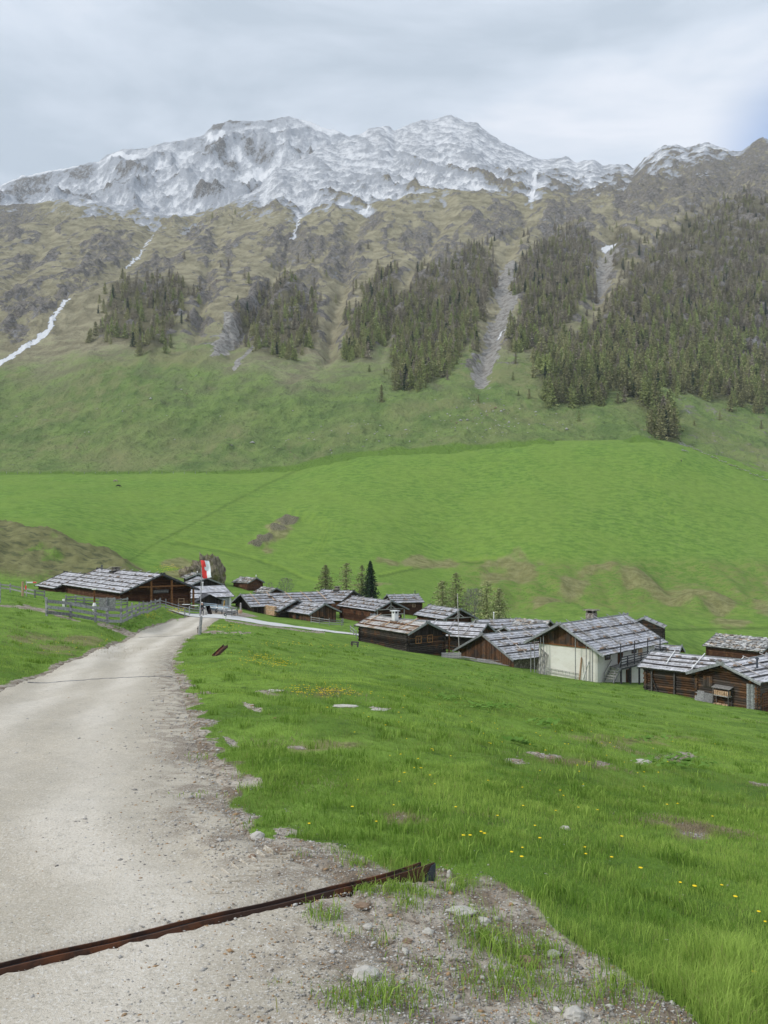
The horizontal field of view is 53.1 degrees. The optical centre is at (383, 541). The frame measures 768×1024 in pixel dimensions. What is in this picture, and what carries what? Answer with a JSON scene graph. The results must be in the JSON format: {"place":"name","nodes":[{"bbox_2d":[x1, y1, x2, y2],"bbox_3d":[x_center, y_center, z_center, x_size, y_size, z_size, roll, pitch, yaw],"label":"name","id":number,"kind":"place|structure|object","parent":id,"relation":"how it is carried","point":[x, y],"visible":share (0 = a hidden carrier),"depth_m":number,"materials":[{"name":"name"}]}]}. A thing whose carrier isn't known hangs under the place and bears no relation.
{"place":"outdoors","nodes":[
{"label":"outdoors","id":0,"kind":"place"},
{"bbox_2d":[0,116,348,215],"bbox_3d":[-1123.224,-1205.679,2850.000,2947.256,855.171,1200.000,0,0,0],"label":"mountain","id":1,"kind":"structure","parent":0,"point":[215,166],"depth_m":2784.38,"materials":[{"name":"snow"}]},
{"bbox_2d":[0,616,411,1023],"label":"road","id":2,"kind":"structure","parent":0,"point":[50,712],"depth_m":4.79,"materials":[{"name":"gravel"}]},
{"bbox_2d":[28,676,171,682],"bbox_3d":[-6.864,3.396,18.831,3.453,0.295,0.035,0,0,-36],"label":"drain strip","id":3,"kind":"object","parent":2,"relation":"on","point":[99,678],"visible":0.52,"depth_m":18.79,"materials":[{"name":"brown wood"}]},
{"bbox_2d":[0,862,435,975],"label":"drain channel","id":4,"kind":"object","parent":2,"relation":"on","point":[39,959],"visible":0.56,"depth_m":4.04,"materials":[{"name":"metal"}]},
{"bbox_2d":[191,845,298,893],"bbox_3d":[-0.856,2.035,4.754,0.268,0.098,0.886,0,0,23],"label":"tyre print","id":5,"kind":"object","parent":2,"relation":"on","point":[274,859],"visible":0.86,"depth_m":4.81},
{"bbox_2d":[350,965,379,983],"bbox_3d":[-0.082,1.981,3.502,0.122,0.088,0.114,0,0,21],"label":"rock","id":6,"kind":"object","parent":2,"relation":"on","point":[370,970],"visible":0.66,"depth_m":3.48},
{"bbox_2d":[168,750,670,1023],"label":"grass tufts","id":7,"kind":"object","parent":2,"relation":"on","point":[481,934],"visible":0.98,"depth_m":3.68,"materials":[{"name":"plant"}]},
{"bbox_2d":[0,660,757,1023],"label":"gravel","id":8,"kind":"structure","parent":0,"point":[490,1016],"depth_m":3.76,"materials":[{"name":"gravel"}]},
{"bbox_2d":[0,440,767,1023],"bbox_3d":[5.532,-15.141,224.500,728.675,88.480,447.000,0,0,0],"label":"ground","id":9,"kind":"structure","parent":0,"point":[672,536],"depth_m":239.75,"materials":[{"name":"plant"}]},
{"bbox_2d":[1,583,44,597],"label":"rail fence","id":10,"kind":"object","parent":9,"relation":"on","point":[34,590],"visible":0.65,"depth_m":90.93,"materials":[{"name":"grey wood"}]},
{"bbox_2d":[34,571,85,591],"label":"wooden hut","id":11,"kind":"object","parent":9,"relation":"on","point":[54,583],"visible":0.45,"depth_m":137.17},
{"bbox_2d":[65,595,127,606],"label":"rail fence","id":12,"kind":"object","parent":9,"relation":"on","point":[84,600],"visible":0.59,"depth_m":74.06,"materials":[{"name":"grey wood"}]},
{"bbox_2d":[45,597,160,623],"bbox_3d":[-22.019,5.835,69.706,3.766,4.718,43.579,0,0,-7],"label":"rail fence","id":13,"kind":"object","parent":9,"relation":"on","point":[95,613],"visible":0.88,"depth_m":50.61,"materials":[{"name":"grey wood"}]},
{"bbox_2d":[99,597,115,607],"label":"notice board","id":14,"kind":"object","parent":9,"relation":"on","point":[111,602],"visible":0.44,"depth_m":70.05,"materials":[{"name":"grey wood"}]},
{"bbox_2d":[61,565,199,609],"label":"timber inn","id":15,"kind":"structure","parent":9,"relation":"on","point":[117,583],"depth_m":115.16,"materials":[{"name":"wood"}]},
{"bbox_2d":[160,599,199,615],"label":"rail fence","id":16,"kind":"object","parent":9,"relation":"on","point":[165,606],"visible":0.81,"depth_m":95.01,"materials":[{"name":"grey wood"}]},
{"bbox_2d":[178,566,191,576],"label":"rock outcrop","id":17,"kind":"object","parent":9,"relation":"on","point":[184,571],"visible":0.15,"depth_m":210.35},
{"bbox_2d":[180,571,200,581],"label":"wooden hut","id":18,"kind":"object","parent":9,"relation":"on","point":[189,576],"visible":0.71,"depth_m":190.96,"materials":[{"name":"grey wood"}]},
{"bbox_2d":[197,616,202,634],"bbox_3d":[-13.526,6.276,56.473,0.400,1.628,0.234,0,0,0],"label":"wooden post","id":19,"kind":"object","parent":9,"relation":"on","point":[199,631],"visible":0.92,"depth_m":56.38,"materials":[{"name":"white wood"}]},
{"bbox_2d":[200,568,201,615],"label":"flag pole","id":20,"kind":"object","parent":9,"relation":"on","point":[200,593],"visible":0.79,"depth_m":96.95,"materials":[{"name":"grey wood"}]},
{"bbox_2d":[201,560,210,578],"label":"flag","id":21,"kind":"object","parent":20,"relation":"attached to","point":[206,570],"visible":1,"depth_m":96.98,"materials":[{"name":"red fabric"}]},
{"bbox_2d":[186,576,222,585],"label":"wooden hut","id":22,"kind":"object","parent":9,"relation":"on","point":[196,581],"visible":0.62,"depth_m":166.00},
{"bbox_2d":[188,552,225,583],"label":"bush","id":23,"kind":"object","parent":9,"relation":"on","point":[218,570],"visible":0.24,"depth_m":204.68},
{"bbox_2d":[190,582,234,605],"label":"wooden hut","id":24,"kind":"object","parent":9,"relation":"on","point":[216,594],"visible":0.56,"depth_m":145.40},
{"bbox_2d":[190,602,237,615],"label":"rail fence","id":25,"kind":"object","parent":9,"relation":"on","point":[231,611],"visible":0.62,"depth_m":113.94,"materials":[{"name":"grey wood"}]},
{"bbox_2d":[212,644,227,655],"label":"steel beam","id":26,"kind":"structure","parent":9,"relation":"on","point":[221,649],"depth_m":30.17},
{"bbox_2d":[231,575,264,590],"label":"wooden hut","id":27,"kind":"object","parent":9,"relation":"on","point":[251,583],"visible":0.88,"depth_m":205.50,"materials":[{"name":"brown wood"}]},
{"bbox_2d":[250,831,264,840],"bbox_3d":[-0.917,2.136,5.562,0.111,0.074,0.075,0,0,-13],"label":"rock","id":28,"kind":"object","parent":9,"relation":"on","point":[258,835],"visible":0.88,"depth_m":5.54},
{"bbox_2d":[171,610,357,634],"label":"village lane","id":29,"kind":"structure","parent":9,"relation":"on","point":[243,619],"depth_m":105.55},
{"bbox_2d":[253,586,284,593],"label":"wooden hut","id":30,"kind":"object","parent":9,"relation":"on","point":[264,589],"visible":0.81,"depth_m":191.25,"materials":[{"name":"grey wood"}]},
{"bbox_2d":[264,605,276,615],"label":"firewood stack","id":31,"kind":"object","parent":9,"relation":"on","point":[268,610],"visible":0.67,"depth_m":144.72,"materials":[{"name":"brown wood"}]},
{"bbox_2d":[231,590,334,613],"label":"wooden hut","id":32,"kind":"object","parent":9,"relation":"on","point":[257,602],"visible":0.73,"depth_m":151.99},
{"bbox_2d":[265,595,301,617],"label":"wooden hut","id":33,"kind":"object","parent":9,"relation":"on","point":[283,605],"visible":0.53,"depth_m":145.04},
{"bbox_2d":[277,577,294,590],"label":"bare tree","id":34,"kind":"object","parent":9,"relation":"on","point":[285,578],"visible":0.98,"depth_m":204.83,"materials":[{"name":"grey plant"}]},
{"bbox_2d":[286,599,341,621],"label":"wooden hut","id":35,"kind":"object","parent":9,"relation":"on","point":[305,610],"visible":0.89,"depth_m":141.09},
{"bbox_2d":[312,565,334,590],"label":"larch","id":36,"kind":"object","parent":9,"relation":"on","point":[325,582],"visible":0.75,"depth_m":204.67,"materials":[{"name":"green plant"}]},
{"bbox_2d":[310,616,343,625],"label":"deck railing","id":37,"kind":"object","parent":9,"relation":"on","point":[319,620],"visible":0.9,"depth_m":129.93,"materials":[{"name":"wood"}]},
{"bbox_2d":[320,586,362,609],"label":"wooden hut","id":38,"kind":"object","parent":9,"relation":"on","point":[337,595],"visible":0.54,"depth_m":174.85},
{"bbox_2d":[332,704,357,707],"bbox_3d":[-0.764,3.288,15.360,0.537,0.076,0.222,0,0,0],"label":"rock","id":39,"kind":"object","parent":9,"relation":"on","point":[342,705],"visible":0.91,"depth_m":15.32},
{"bbox_2d":[330,563,360,589],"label":"larch","id":40,"kind":"object","parent":9,"relation":"on","point":[346,581],"visible":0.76,"depth_m":199.70,"materials":[{"name":"green plant"}]},
{"bbox_2d":[1,590,717,767],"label":"broad leaf weeds","id":41,"kind":"object","parent":9,"relation":"on","point":[554,721],"visible":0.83,"depth_m":21.58,"materials":[{"name":"green plant"}]},
{"bbox_2d":[352,565,367,596],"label":"larch","id":42,"kind":"object","parent":9,"relation":"on","point":[363,578],"visible":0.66,"depth_m":202.71,"materials":[{"name":"green plant"}]},
{"bbox_2d":[43,565,678,803],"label":"yellow flowers","id":43,"kind":"object","parent":9,"relation":"on","point":[316,688],"visible":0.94,"depth_m":25.15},
{"bbox_2d":[353,901,369,909],"bbox_3d":[-0.124,2.040,4.306,0.096,0.039,0.054,0,0,27],"label":"rock","id":44,"kind":"object","parent":9,"relation":"on","point":[360,905],"visible":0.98,"depth_m":4.29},
{"bbox_2d":[361,561,381,598],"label":"spruce","id":45,"kind":"object","parent":9,"relation":"on","point":[370,584],"visible":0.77,"depth_m":187.62,"materials":[{"name":"green plant"}]},
{"bbox_2d":[336,595,408,621],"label":"wooden hut","id":46,"kind":"object","parent":9,"relation":"on","point":[356,608],"visible":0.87,"depth_m":148.27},
{"bbox_2d":[0,626,766,840],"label":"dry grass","id":47,"kind":"structure","parent":9,"relation":"on","point":[683,826],"depth_m":7.57,"materials":[{"name":"plant"}]},
{"bbox_2d":[354,610,453,655],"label":"log hut","id":48,"kind":"object","parent":9,"relation":"on","point":[394,631],"visible":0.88,"depth_m":94.77,"materials":[{"name":"brown"}]},
{"bbox_2d":[383,593,424,615],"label":"wooden hut","id":49,"kind":"object","parent":9,"relation":"on","point":[413,603],"visible":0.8,"depth_m":183.18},
{"bbox_2d":[422,927,433,933],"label":"rock","id":50,"kind":"object","parent":9,"relation":"on","point":[427,930],"visible":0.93,"depth_m":4.04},
{"bbox_2d":[429,581,454,607],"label":"larch","id":51,"kind":"object","parent":9,"relation":"on","point":[442,593],"visible":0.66,"depth_m":177.75,"materials":[{"name":"green plant"}]},
{"bbox_2d":[413,604,478,622],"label":"wooden hut","id":52,"kind":"object","parent":9,"relation":"on","point":[434,612],"visible":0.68,"depth_m":142.16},
{"bbox_2d":[411,618,495,651],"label":"wooden hut","id":53,"kind":"object","parent":9,"relation":"on","point":[468,631],"visible":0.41,"depth_m":112.73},
{"bbox_2d":[438,573,470,610],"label":"larch","id":54,"kind":"object","parent":9,"relation":"on","point":[454,596],"visible":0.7,"depth_m":181.76,"materials":[{"name":"green plant"}]},
{"bbox_2d":[446,905,476,916],"bbox_3d":[0.432,2.118,4.389,0.198,0.064,0.106,0,0,-5],"label":"rock","id":55,"kind":"object","parent":9,"relation":"on","point":[465,908],"visible":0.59,"depth_m":4.37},
{"bbox_2d":[461,588,484,619],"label":"bare tree","id":56,"kind":"object","parent":9,"relation":"on","point":[474,600],"visible":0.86,"depth_m":179.63,"materials":[{"name":"green plant"}]},
{"bbox_2d":[478,917,490,924],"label":"rock","id":57,"kind":"object","parent":9,"relation":"on","point":[487,920],"visible":0.69,"depth_m":4.29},
{"bbox_2d":[472,581,504,619],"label":"larch","id":58,"kind":"object","parent":9,"relation":"on","point":[485,607],"visible":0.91,"depth_m":177.66,"materials":[{"name":"green plant"}]},
{"bbox_2d":[473,612,514,632],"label":"wooden hut","id":59,"kind":"object","parent":9,"relation":"on","point":[496,624],"visible":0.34,"depth_m":149.91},
{"bbox_2d":[485,587,511,618],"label":"larch","id":60,"kind":"object","parent":9,"relation":"on","point":[499,592],"visible":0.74,"depth_m":181.61,"materials":[{"name":"green plant"}]},
{"bbox_2d":[452,626,548,668],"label":"barn","id":61,"kind":"structure","parent":9,"relation":"on","point":[510,648],"depth_m":97.86,"materials":[{"name":"wood"}]},
{"bbox_2d":[496,622,549,631],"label":"wooden hut","id":62,"kind":"object","parent":9,"relation":"on","point":[524,627],"visible":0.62,"depth_m":126.66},
{"bbox_2d":[520,955,543,968],"bbox_3d":[0.721,2.106,3.825,0.146,0.079,0.080,0,0,26],"label":"rock","id":63,"kind":"object","parent":9,"relation":"on","point":[529,959],"visible":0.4,"depth_m":3.80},
{"bbox_2d":[510,617,555,626],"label":"wooden hut","id":64,"kind":"object","parent":9,"relation":"on","point":[524,621],"visible":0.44,"depth_m":136.26,"materials":[{"name":"grey wood"}]},
{"bbox_2d":[547,949,560,957],"bbox_3d":[0.877,2.138,3.981,0.079,0.053,0.048,0,0,-5],"label":"rock","id":65,"kind":"object","parent":9,"relation":"on","point":[554,956],"visible":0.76,"depth_m":3.97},
{"bbox_2d":[563,1005,584,1021],"bbox_3d":[0.811,2.017,3.266,0.105,0.073,0.078,0,0,-17],"label":"rock","id":66,"kind":"object","parent":9,"relation":"on","point":[575,1013],"visible":0.94,"depth_m":3.25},
{"bbox_2d":[523,609,668,683],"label":"alpine house","id":67,"kind":"structure","parent":9,"relation":"on","point":[614,648],"depth_m":87.24,"materials":[{"name":"wood"}]},
{"bbox_2d":[636,615,666,638],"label":"wooden hut","id":68,"kind":"object","parent":9,"relation":"on","point":[655,626],"visible":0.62,"depth_m":165.81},
{"bbox_2d":[655,644,685,652],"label":"wooden hut","id":69,"kind":"object","parent":9,"relation":"on","point":[676,648],"visible":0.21,"depth_m":99.05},
{"bbox_2d":[636,649,743,697],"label":"barn","id":70,"kind":"structure","parent":9,"relation":"on","point":[663,672],"depth_m":77.90,"materials":[{"name":"wood"}]},
{"bbox_2d":[694,690,703,700],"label":"sheet panel","id":71,"kind":"object","parent":9,"relation":"on","point":[699,696],"visible":0.86,"depth_m":72.17,"materials":[{"name":"grey metal"}]},
{"bbox_2d":[702,692,712,702],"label":"sheet panel","id":72,"kind":"object","parent":9,"relation":"on","point":[708,697],"visible":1,"depth_m":71.47,"materials":[{"name":"grey metal"}]},
{"bbox_2d":[712,684,733,706],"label":"firewood rack","id":73,"kind":"object","parent":9,"relation":"on","point":[721,693],"visible":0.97,"depth_m":69.98,"materials":[{"name":"grey wood"}]},
{"bbox_2d":[682,446,767,479],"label":"stone wall","id":74,"kind":"structure","parent":9,"relation":"on","point":[722,460],"depth_m":429.11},
{"bbox_2d":[685,652,767,711],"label":"log cabin","id":75,"kind":"object","parent":9,"relation":"on","point":[746,678],"visible":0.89,"depth_m":69.88,"materials":[{"name":"wood"}]},
{"bbox_2d":[762,693,767,711],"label":"door","id":76,"kind":"structure","parent":75,"relation":"in","point":[764,694],"depth_m":68.66,"materials":[{"name":"brown wood"}]},
{"bbox_2d":[702,632,767,658],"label":"wooden hut","id":77,"kind":"object","parent":9,"relation":"on","point":[717,644],"visible":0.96,"depth_m":162.59,"materials":[{"name":"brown wood"}]},
{"bbox_2d":[0,115,767,474],"bbox_3d":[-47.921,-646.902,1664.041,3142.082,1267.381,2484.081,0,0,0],"label":"hillside","id":78,"kind":"structure","parent":0,"point":[428,191],"depth_m":835.20,"materials":[{"name":"plant"}]},
{"bbox_2d":[15,270,613,457],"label":"boulders","id":79,"kind":"object","parent":78,"relation":"on","point":[429,416],"visible":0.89,"depth_m":491.99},
{"bbox_2d":[377,384,385,402],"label":"larch","id":80,"kind":"object","parent":78,"relation":"on","point":[381,398],"visible":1,"depth_m":533.83,"materials":[{"name":"green plant"}]},
{"bbox_2d":[390,374,399,389],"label":"larch","id":81,"kind":"object","parent":78,"relation":"on","point":[395,385],"visible":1,"depth_m":559.27,"materials":[{"name":"green plant"}]},
{"bbox_2d":[405,368,416,386],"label":"larch","id":82,"kind":"object","parent":78,"relation":"on","point":[410,376],"visible":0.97,"depth_m":562.51,"materials":[{"name":"green plant"}]},
{"bbox_2d":[412,370,423,389],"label":"larch","id":83,"kind":"object","parent":78,"relation":"on","point":[418,377],"visible":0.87,"depth_m":555.02,"materials":[{"name":"green plant"}]},
{"bbox_2d":[83,184,767,394],"bbox_3d":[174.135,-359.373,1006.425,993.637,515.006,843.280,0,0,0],"label":"forest","id":84,"kind":"object","parent":78,"relation":"on","point":[603,353],"visible":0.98,"depth_m":785.25,"materials":[{"name":"plant"}]},
{"bbox_2d":[425,361,433,381],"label":"larch","id":85,"kind":"object","parent":78,"relation":"on","point":[428,368],"visible":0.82,"depth_m":573.00,"materials":[{"name":"green plant"}]},
{"bbox_2d":[431,357,439,376],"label":"larch","id":86,"kind":"object","parent":78,"relation":"on","point":[435,367],"visible":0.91,"depth_m":588.16,"materials":[{"name":"green plant"}]},
{"bbox_2d":[539,380,549,399],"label":"larch","id":87,"kind":"object","parent":78,"relation":"on","point":[544,390],"visible":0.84,"depth_m":534.54,"materials":[{"name":"green plant"}]},
{"bbox_2d":[548,383,559,405],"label":"larch","id":88,"kind":"object","parent":78,"relation":"on","point":[551,395],"visible":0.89,"depth_m":528.02,"materials":[{"name":"green plant"}]},
{"bbox_2d":[560,365,572,385],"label":"larch","id":89,"kind":"object","parent":78,"relation":"on","point":[567,374],"visible":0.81,"depth_m":570.61,"materials":[{"name":"green plant"}]},
{"bbox_2d":[566,388,578,408],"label":"larch","id":90,"kind":"object","parent":78,"relation":"on","point":[571,404],"visible":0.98,"depth_m":525.25,"materials":[{"name":"green plant"}]},
{"bbox_2d":[607,370,614,387],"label":"larch","id":91,"kind":"object","parent":78,"relation":"on","point":[610,377],"visible":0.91,"depth_m":575.85,"materials":[{"name":"green plant"}]},
{"bbox_2d":[616,368,633,396],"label":"larch","id":92,"kind":"object","parent":78,"relation":"on","point":[627,374],"visible":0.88,"depth_m":553.36,"materials":[{"name":"green plant"}]},
{"bbox_2d":[633,372,642,397],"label":"larch","id":93,"kind":"object","parent":78,"relation":"on","point":[640,387],"visible":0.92,"depth_m":547.43,"materials":[{"name":"green plant"}]},
{"bbox_2d":[637,370,647,401],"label":"larch","id":94,"kind":"object","parent":78,"relation":"on","point":[643,383],"visible":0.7,"depth_m":540.38,"materials":[{"name":"green plant"}]},
{"bbox_2d":[641,379,652,405],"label":"larch","id":95,"kind":"object","parent":78,"relation":"on","point":[647,400],"visible":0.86,"depth_m":529.74,"materials":[{"name":"green plant"}]},
{"bbox_2d":[646,414,655,434],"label":"larch","id":96,"kind":"object","parent":78,"relation":"on","point":[651,422],"visible":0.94,"depth_m":468.48,"materials":[{"name":"green plant"}]},
{"bbox_2d":[643,409,658,431],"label":"larch","id":97,"kind":"object","parent":78,"relation":"on","point":[651,411],"visible":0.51,"depth_m":481.64,"materials":[{"name":"green plant"}]},
{"bbox_2d":[644,380,664,408],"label":"larch","id":98,"kind":"object","parent":78,"relation":"on","point":[655,391],"visible":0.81,"depth_m":521.28,"materials":[{"name":"green plant"}]},
{"bbox_2d":[649,381,665,407],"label":"larch","id":99,"kind":"object","parent":78,"relation":"on","point":[659,389],"visible":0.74,"depth_m":520.87,"materials":[{"name":"green plant"}]},
{"bbox_2d":[653,413,671,439],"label":"larch","id":100,"kind":"object","parent":78,"relation":"on","point":[663,424],"visible":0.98,"depth_m":460.01,"materials":[{"name":"green plant"}]},
{"bbox_2d":[654,404,672,436],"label":"larch","id":101,"kind":"object","parent":78,"relation":"on","point":[663,410],"visible":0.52,"depth_m":468.32,"materials":[{"name":"green plant"}]},
{"bbox_2d":[666,400,676,430],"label":"larch","id":102,"kind":"object","parent":78,"relation":"on","point":[670,407],"visible":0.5,"depth_m":474.61,"materials":[{"name":"green plant"}]},
{"bbox_2d":[665,388,680,415],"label":"larch","id":103,"kind":"object","parent":78,"relation":"on","point":[670,394],"visible":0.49,"depth_m":514.28,"materials":[{"name":"green plant"}]},
{"bbox_2d":[666,408,681,440],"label":"larch","id":104,"kind":"object","parent":78,"relation":"on","point":[673,432],"visible":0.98,"depth_m":462.55,"materials":[{"name":"green plant"}]},
{"bbox_2d":[670,401,686,431],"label":"larch","id":105,"kind":"object","parent":78,"relation":"on","point":[676,407],"visible":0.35,"depth_m":481.71,"materials":[{"name":"green plant"}]},
{"bbox_2d":[701,382,710,401],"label":"larch","id":106,"kind":"object","parent":78,"relation":"on","point":[705,394],"visible":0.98,"depth_m":558.27,"materials":[{"name":"green plant"}]},
{"bbox_2d":[726,394,735,411],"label":"larch","id":107,"kind":"object","parent":78,"relation":"on","point":[730,403],"visible":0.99,"depth_m":545.29,"materials":[{"name":"green plant"}]},
{"bbox_2d":[737,392,748,407],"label":"larch","id":108,"kind":"object","parent":78,"relation":"on","point":[741,400],"visible":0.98,"depth_m":557.16,"materials":[{"name":"green plant"}]},
{"bbox_2d":[741,383,749,401],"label":"larch","id":109,"kind":"object","parent":78,"relation":"on","point":[743,391],"visible":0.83,"depth_m":570.18,"materials":[{"name":"green plant"}]},
{"bbox_2d":[748,385,755,402],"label":"larch","id":110,"kind":"object","parent":78,"relation":"on","point":[750,395],"visible":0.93,"depth_m":570.40,"materials":[{"name":"green plant"}]},
{"bbox_2d":[0,0,767,185],"label":"sky","id":111,"kind":"structure","parent":0,"point":[606,82],"materials":[{"name":"white"}]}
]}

